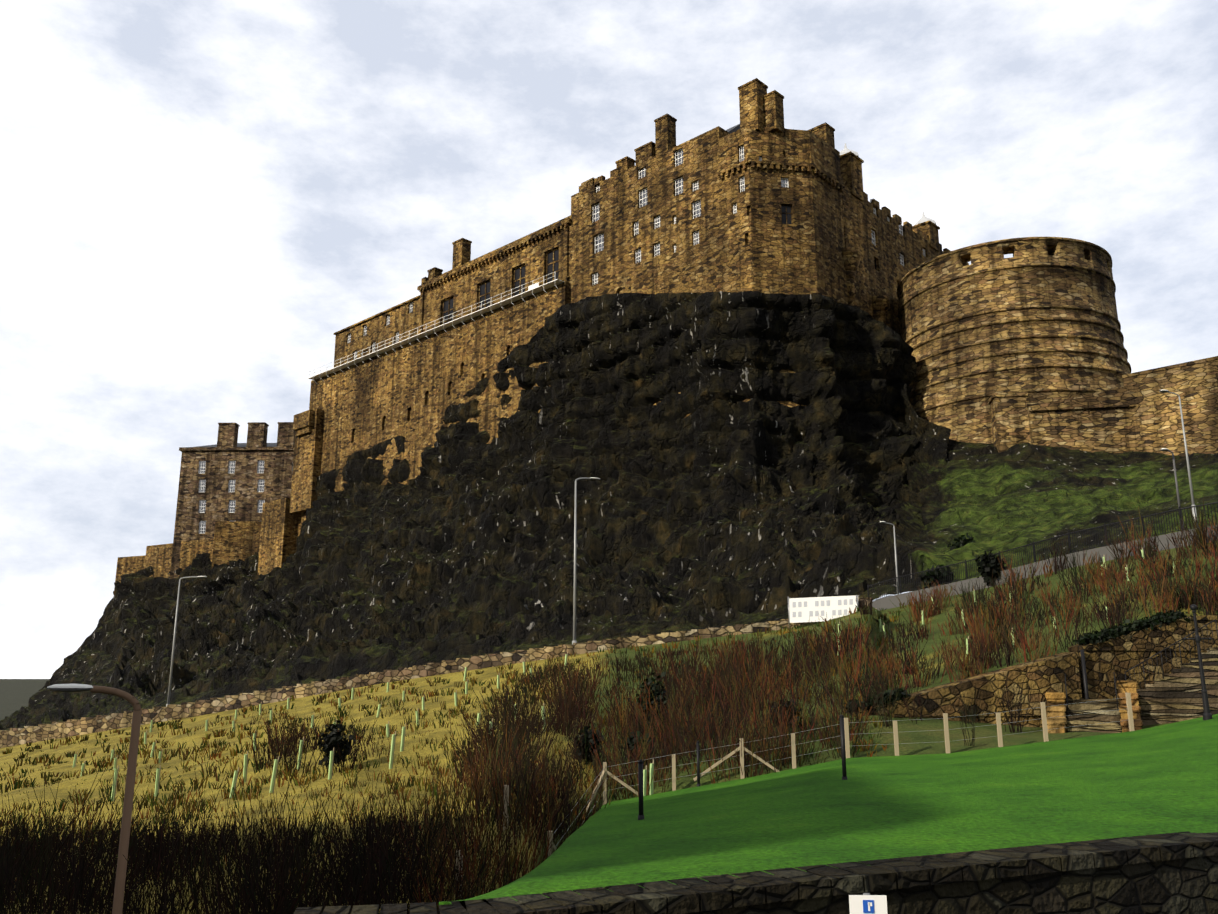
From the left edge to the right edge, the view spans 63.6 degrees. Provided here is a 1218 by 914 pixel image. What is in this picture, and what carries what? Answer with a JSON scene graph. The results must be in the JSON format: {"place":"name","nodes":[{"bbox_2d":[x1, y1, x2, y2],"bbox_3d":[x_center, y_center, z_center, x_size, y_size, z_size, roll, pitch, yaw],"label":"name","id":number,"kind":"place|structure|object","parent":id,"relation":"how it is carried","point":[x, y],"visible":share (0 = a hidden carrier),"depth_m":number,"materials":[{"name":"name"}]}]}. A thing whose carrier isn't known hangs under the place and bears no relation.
{"place":"outdoors","nodes":[
{"label":"outdoors","id":0,"kind":"place"},
{"bbox_2d":[0,679,833,719],"bbox_3d":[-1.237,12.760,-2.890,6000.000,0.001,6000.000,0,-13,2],"label":"ground","id":1,"kind":"structure","parent":0,"point":[16,694],"depth_m":732.59,"materials":[{"name":"plant"}]},
{"bbox_2d":[47,684,141,913],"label":"lamp","id":2,"kind":"object","parent":1,"relation":"on","point":[119,889],"visible":1,"depth_m":16.32,"materials":[{"name":"brown"}]},
{"bbox_2d":[0,633,1169,913],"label":"bank","id":3,"kind":"structure","parent":0,"point":[926,737],"depth_m":39.00,"materials":[{"name":"yellow plant"}]},
{"bbox_2d":[0,597,872,747],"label":"stone wall","id":4,"kind":"structure","parent":3,"relation":"on","point":[54,730],"depth_m":66.80,"materials":[{"name":"stone"}]},
{"bbox_2d":[0,602,906,912],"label":"tussocks","id":5,"kind":"object","parent":3,"relation":"on","point":[214,754],"visible":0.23,"depth_m":40.40,"materials":[{"name":"yellow plant"}]},
{"bbox_2d":[0,499,1217,913],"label":"scrub","id":6,"kind":"object","parent":3,"relation":"on","point":[24,857],"visible":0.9,"depth_m":31.07,"materials":[{"name":"brown plant"}]},
{"bbox_2d":[73,548,1175,800],"bbox_3d":[-5.067,9.832,46.617,60.049,10.647,28.630,-3,-13,13],"label":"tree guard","id":7,"kind":"object","parent":3,"relation":"on","point":[331,760],"visible":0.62,"depth_m":38.45,"materials":[{"name":"green plastic"}]},
{"bbox_2d":[312,533,1191,769],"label":"bushes","id":8,"kind":"object","parent":3,"relation":"on","point":[989,564],"visible":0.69,"depth_m":36.62,"materials":[{"name":"green plant"}]},
{"bbox_2d":[846,614,1217,727],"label":"stone wall","id":9,"kind":"structure","parent":3,"relation":"on","point":[1120,655],"depth_m":35.97,"materials":[{"name":"brown stone"}]},
{"bbox_2d":[1045,681,1142,732],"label":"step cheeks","id":10,"kind":"object","parent":3,"relation":"on","point":[1059,709],"visible":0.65,"depth_m":34.41,"materials":[{"name":"beige stone"}]},
{"bbox_2d":[1066,647,1217,732],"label":"steps","id":11,"kind":"structure","parent":3,"relation":"on","point":[1175,695],"depth_m":34.28,"materials":[{"name":"stone"}]},
{"bbox_2d":[0,291,1217,729],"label":"castle rock","id":12,"kind":"object","parent":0,"point":[722,505],"visible":0.92,"depth_m":101.00,"materials":[{"name":"black stone"}]},
{"bbox_2d":[113,498,301,597],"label":"wall","id":13,"kind":"structure","parent":12,"relation":"on","point":[270,538],"depth_m":169.98,"materials":[{"name":"stone"}]},
{"bbox_2d":[170,450,293,578],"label":"new barracks","id":14,"kind":"structure","parent":12,"relation":"on","point":[217,496],"depth_m":181.01,"materials":[{"name":"brown stone"}]},
{"bbox_2d":[179,422,294,451],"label":"chimneys","id":15,"kind":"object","parent":14,"relation":"attached to","point":[227,439],"depth_m":183.12,"materials":[{"name":"brown stone"}]},
{"bbox_2d":[197,443,276,446],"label":"roof","id":16,"kind":"structure","parent":14,"relation":"on","point":[245,444],"depth_m":186.57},
{"bbox_2d":[198,460,292,532],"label":"windows","id":17,"kind":"structure","parent":14,"relation":"in","point":[231,488],"depth_m":181.28,"materials":[{"name":"white glass"}]},
{"bbox_2d":[290,281,569,523],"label":"castle wall","id":18,"kind":"structure","parent":12,"relation":"on","point":[413,391],"depth_m":143.42,"materials":[{"name":"stone"}]},
{"bbox_2d":[308,272,563,384],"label":"gangway","id":19,"kind":"object","parent":18,"relation":"on","point":[534,288],"visible":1,"depth_m":139.82,"materials":[{"name":"white paint"}]},
{"bbox_2d":[334,215,570,366],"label":"great hall","id":20,"kind":"structure","parent":18,"relation":"on","point":[463,290],"depth_m":141.19,"materials":[{"name":"stone"}]},
{"bbox_2d":[293,218,571,436],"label":"parapet","id":21,"kind":"structure","parent":20,"relation":"on","point":[303,423],"depth_m":143.52,"materials":[{"name":"brown stone"}]},
{"bbox_2d":[348,248,597,359],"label":"windows","id":22,"kind":"structure","parent":20,"relation":"in","point":[552,261],"depth_m":133.50,"materials":[{"name":"glass"}]},
{"bbox_2d":[842,186,944,335],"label":"palace","id":23,"kind":"structure","parent":12,"relation":"on","point":[861,220],"depth_m":117.77,"materials":[{"name":"stone"}]},
{"bbox_2d":[842,247,860,304],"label":"corbelled turret","id":24,"kind":"object","parent":23,"relation":"attached to","point":[851,256],"visible":0.71,"depth_m":109.85,"materials":[{"name":"stone"}]},
{"bbox_2d":[840,143,863,201],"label":"turret","id":25,"kind":"object","parent":23,"relation":"on","point":[851,161],"visible":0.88,"depth_m":116.13,"materials":[{"name":"stone"}]},
{"bbox_2d":[872,295,889,322],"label":"bartizan","id":26,"kind":"object","parent":23,"relation":"attached to","point":[881,305],"visible":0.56,"depth_m":114.32,"materials":[{"name":"stone"}]},
{"bbox_2d":[870,199,924,285],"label":"windows","id":27,"kind":"structure","parent":23,"relation":"in","point":[873,242],"depth_m":119.54,"materials":[{"name":"grey glass"}]},
{"bbox_2d":[912,212,939,251],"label":"turret","id":28,"kind":"object","parent":23,"relation":"on","point":[925,225],"visible":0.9,"depth_m":130.01,"materials":[{"name":"stone"}]},
{"bbox_2d":[897,237,1130,443],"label":"round tower","id":29,"kind":"structure","parent":12,"relation":"on","point":[1036,319],"depth_m":102.48,"materials":[{"name":"stone"}]},
{"bbox_2d":[988,356,1217,456],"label":"wall","id":30,"kind":"structure","parent":12,"relation":"on","point":[1139,411],"depth_m":92.50,"materials":[{"name":"stone"}]},
{"bbox_2d":[0,0,1217,678],"label":"sky","id":31,"kind":"structure","parent":0,"point":[196,196],"materials":[{"name":"white"}]},
{"bbox_2d":[293,831,1217,913],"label":"wall","id":32,"kind":"structure","parent":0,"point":[1171,873],"depth_m":9.90,"materials":[{"name":"stone"}]},
{"bbox_2d":[579,78,968,264],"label":"parapet","id":33,"kind":"structure","parent":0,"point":[760,107],"depth_m":109.77,"materials":[{"name":"brown stone"}]},
{"bbox_2d":[570,126,729,417],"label":"palace","id":34,"kind":"structure","parent":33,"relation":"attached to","point":[688,265],"depth_m":115.51,"materials":[{"name":"stone"}]},
{"bbox_2d":[592,149,700,284],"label":"windows","id":35,"kind":"structure","parent":34,"relation":"in","point":[599,242],"depth_m":115.94,"materials":[{"name":"white glass"}]},
{"bbox_2d":[726,124,785,133],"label":"palace roofs","id":36,"kind":"structure","parent":34,"relation":"on","point":[733,129],"depth_m":114.90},
{"bbox_2d":[719,126,847,406],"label":"palace tower","id":37,"kind":"structure","parent":0,"point":[765,250],"depth_m":106.81,"materials":[{"name":"brown stone"}]},
{"bbox_2d":[733,146,792,223],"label":"windows","id":38,"kind":"structure","parent":37,"relation":"in","point":[786,214],"depth_m":107.33,"materials":[{"name":"white glass"}]},
{"bbox_2d":[439,714,1217,904],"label":"lawn","id":39,"kind":"structure","parent":0,"point":[1161,779],"depth_m":14.99,"materials":[{"name":"green plant"}]},
{"bbox_2d":[638,715,847,819],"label":"bollards","id":40,"kind":"object","parent":39,"relation":"on","point":[640,776],"visible":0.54,"depth_m":21.36,"materials":[{"name":"black metal"}]},
{"bbox_2d":[456,693,1134,896],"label":"fence posts","id":41,"kind":"object","parent":39,"relation":"on","point":[553,848],"visible":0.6,"depth_m":30.46,"materials":[{"name":"beige wood"}]},
{"bbox_2d":[1183,604,1212,719],"bbox_3d":[18.184,6.336,30.159,0.850,3.591,0.251,0,-13,2],"label":"iron standard","id":42,"kind":"object","parent":39,"relation":"on","point":[1207,714],"visible":0.98,"depth_m":30.10,"materials":[{"name":"black metal"}]},
{"bbox_2d":[554,697,1126,845],"bbox_3d":[6.275,9.260,29.963,19.876,3.690,6.590,6,-14,-24],"label":"fence wire","id":43,"kind":"object","parent":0,"point":[840,747],"visible":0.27,"depth_m":30.55,"materials":[{"name":"grey metal"}]},
{"bbox_2d":[849,893,887,913],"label":"parking sign","id":44,"kind":"object","parent":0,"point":[866,903],"visible":1,"depth_m":8.19,"materials":[{"name":"white metal"}]},
{"bbox_2d":[751,542,1217,705],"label":"bank","id":45,"kind":"structure","parent":0,"point":[939,619],"depth_m":44.40,"materials":[{"name":"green plant"}]},
{"bbox_2d":[788,595,857,625],"bbox_3d":[11.535,8.339,52.840,3.740,1.723,0.052,-4,-13,17],"label":"banner","id":46,"kind":"object","parent":45,"relation":"attached to","point":[804,609],"visible":0.85,"depth_m":52.94,"materials":[{"name":"white fabric"}]},
{"bbox_2d":[872,525,1217,610],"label":"bank path","id":47,"kind":"structure","parent":0,"point":[886,602],"depth_m":53.15,"materials":[{"name":"grey"}]},
{"bbox_2d":[879,521,898,594],"bbox_3d":[17.634,7.263,61.503,1.243,6.486,0.300,6,-14,-24],"label":"lamp","id":48,"kind":"object","parent":47,"relation":"on","point":[882,522],"visible":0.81,"depth_m":61.90,"materials":[{"name":"grey metal"}]},
{"bbox_2d":[867,502,1217,600],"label":"path railing","id":49,"kind":"object","parent":47,"relation":"on","point":[1069,542],"visible":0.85,"depth_m":51.84,"materials":[{"name":"black metal"}]},
{"bbox_2d":[1160,448,1183,524],"bbox_3d":[27.427,1.687,47.712,0.963,4.275,0.298,5,-13,-22],"label":"path lamp","id":50,"kind":"object","parent":47,"relation":"on","point":[1175,475],"depth_m":47.97,"materials":[{"name":"grey metal"}]},
{"bbox_2d":[1159,389,1198,527],"bbox_3d":[27.488,0.166,47.355,1.320,6.987,0.299,6,-14,-25],"label":"street lamp","id":51,"kind":"object","parent":47,"relation":"on","point":[1187,460],"depth_m":47.53,"materials":[{"name":"grey metal"}]},
{"bbox_2d":[1065,619,1217,710],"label":"step rails","id":52,"kind":"object","parent":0,"point":[1084,674],"visible":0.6,"depth_m":34.92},
{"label":"johnston terrace road","id":53,"kind":"structure","parent":0,"visible":0},
{"bbox_2d":[166,576,206,706],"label":"lamp","id":54,"kind":"object","parent":53,"relation":"on","point":[170,680],"visible":0.96,"depth_m":76.13,"materials":[{"name":"grey metal"}]},
{"bbox_2d":[572,477,599,643],"bbox_3d":[-1.411,7.009,61.716,1.882,11.762,0.300,6,-14,-27],"label":"lamp","id":55,"kind":"object","parent":53,"relation":"on","point":[574,609],"visible":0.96,"depth_m":61.30,"materials":[{"name":"grey metal"}]}
]}

